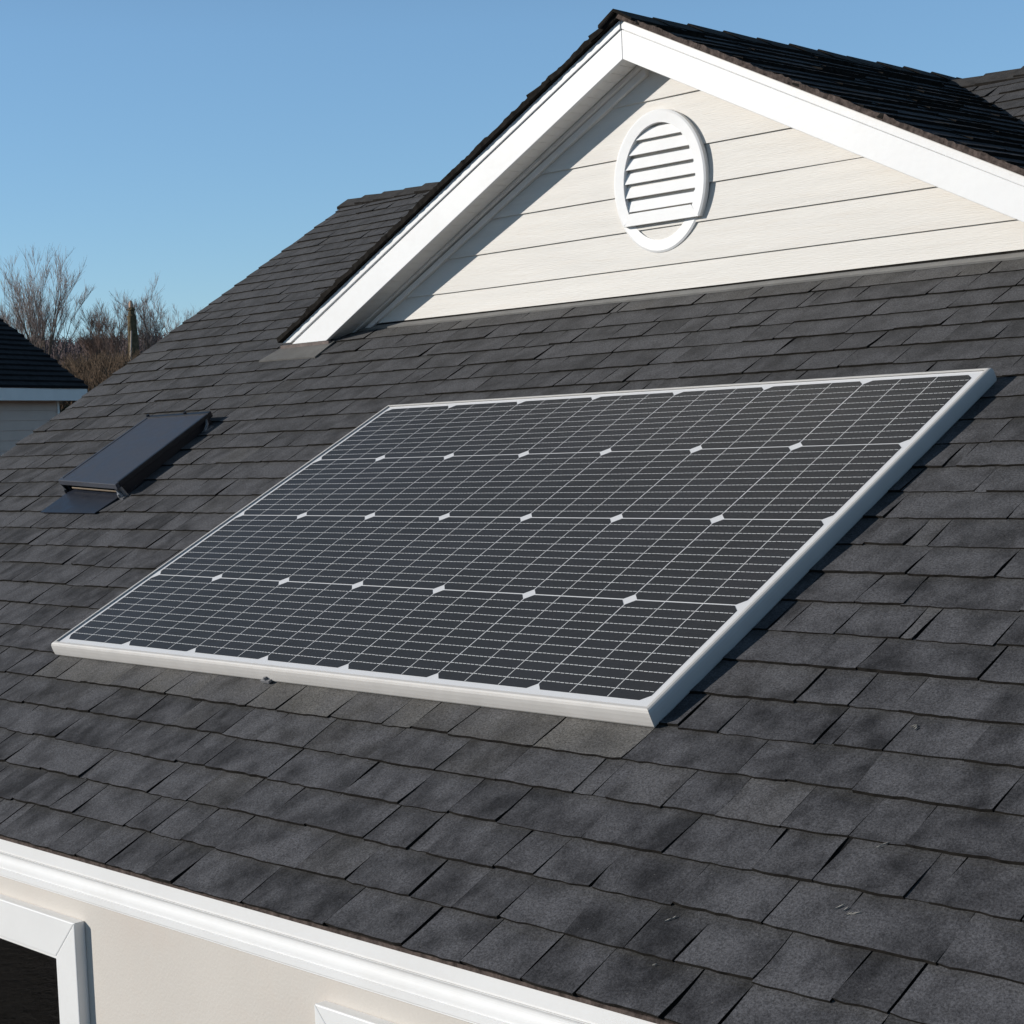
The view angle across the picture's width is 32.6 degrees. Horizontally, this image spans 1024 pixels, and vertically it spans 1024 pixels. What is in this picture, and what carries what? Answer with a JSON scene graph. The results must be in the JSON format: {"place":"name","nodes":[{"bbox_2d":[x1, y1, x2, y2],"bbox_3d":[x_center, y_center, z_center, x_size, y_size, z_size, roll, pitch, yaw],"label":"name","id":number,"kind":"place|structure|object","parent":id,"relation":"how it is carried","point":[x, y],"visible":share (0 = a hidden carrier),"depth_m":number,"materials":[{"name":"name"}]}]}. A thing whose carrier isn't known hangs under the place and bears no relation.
{"place":"outdoors","nodes":[
{"label":"outdoors","id":0,"kind":"place"},
{"bbox_2d":[54,347,140,412],"bbox_3d":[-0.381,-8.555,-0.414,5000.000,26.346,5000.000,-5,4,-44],"label":"ground","id":1,"kind":"structure","parent":0,"point":[80,360],"depth_m":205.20,"materials":[{"name":"brown plant"}]},
{"bbox_2d":[3,304,23,334],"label":"bare tree","id":2,"kind":"object","parent":1,"relation":"on","point":[9,318],"visible":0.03,"depth_m":85.99,"materials":[{"name":"brown plant"}]},
{"bbox_2d":[0,318,87,455],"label":"neighbour house","id":3,"kind":"structure","parent":1,"relation":"on","point":[32,378],"depth_m":31.64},
{"bbox_2d":[0,244,95,359],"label":"bare tree","id":4,"kind":"object","parent":1,"relation":"on","point":[35,327],"visible":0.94,"depth_m":79.54,"materials":[{"name":"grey plant"}]},
{"bbox_2d":[67,301,114,360],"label":"bare tree","id":5,"kind":"object","parent":1,"relation":"on","point":[92,348],"visible":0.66,"depth_m":81.75,"materials":[{"name":"brown plant"}]},
{"bbox_2d":[30,331,168,365],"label":"woods","id":6,"kind":"object","parent":1,"relation":"on","point":[71,347],"visible":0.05,"depth_m":205.92,"materials":[{"name":"brown plant"}]},
{"bbox_2d":[86,296,146,359],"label":"bare tree","id":7,"kind":"object","parent":1,"relation":"on","point":[120,334],"visible":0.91,"depth_m":77.77,"materials":[{"name":"brown plant"}]},
{"bbox_2d":[130,331,131,358],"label":"pale pole","id":8,"kind":"object","parent":1,"relation":"on","point":[130,343],"visible":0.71,"depth_m":68.44,"materials":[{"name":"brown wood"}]},
{"bbox_2d":[127,300,139,357],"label":"dead snag","id":9,"kind":"object","parent":1,"relation":"on","point":[132,321],"visible":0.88,"depth_m":69.81,"materials":[{"name":"wood"}]},
{"bbox_2d":[111,272,162,352],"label":"bare tree","id":10,"kind":"object","parent":1,"relation":"on","point":[147,303],"visible":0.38,"depth_m":83.77,"materials":[{"name":"brown plant"}]},
{"bbox_2d":[114,293,170,354],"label":"bare tree","id":11,"kind":"object","parent":1,"relation":"on","point":[148,343],"visible":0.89,"depth_m":79.68,"materials":[{"name":"brown plant"}]},
{"bbox_2d":[152,297,201,335],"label":"bare tree","id":12,"kind":"object","parent":1,"relation":"on","point":[174,327],"visible":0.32,"depth_m":91.86,"materials":[{"name":"brown plant"}]},
{"bbox_2d":[0,9,1023,1023],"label":"house","id":13,"kind":"structure","parent":0,"point":[801,801],"depth_m":4.71,"materials":[{"name":"grey"}]},
{"bbox_2d":[0,894,89,1023],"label":"window","id":14,"kind":"structure","parent":13,"relation":"in","point":[44,976],"depth_m":4.77,"materials":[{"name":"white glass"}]},
{"bbox_2d":[41,411,213,513],"bbox_3d":[-1.718,-0.232,7.867,0.541,0.426,0.895,-1,3,31],"label":"roof skylight","id":15,"kind":"object","parent":13,"relation":"on","point":[123,466],"visible":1,"depth_m":7.78,"materials":[{"name":"black metal"}]},
{"bbox_2d":[315,1000,395,1023],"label":"window","id":16,"kind":"structure","parent":13,"relation":"in","point":[326,1012],"depth_m":3.81,"materials":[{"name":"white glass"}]},
{"bbox_2d":[51,368,996,727],"bbox_3d":[-0.083,0.038,5.566,1.584,0.827,2.726,-5,4,-44],"label":"solar panel","id":17,"kind":"object","parent":13,"relation":"on","point":[647,558],"visible":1,"depth_m":5.23,"materials":[{"name":"glass"}]},
{"bbox_2d":[0,0,1023,344],"label":"sky","id":18,"kind":"structure","parent":0,"point":[190,143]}
]}

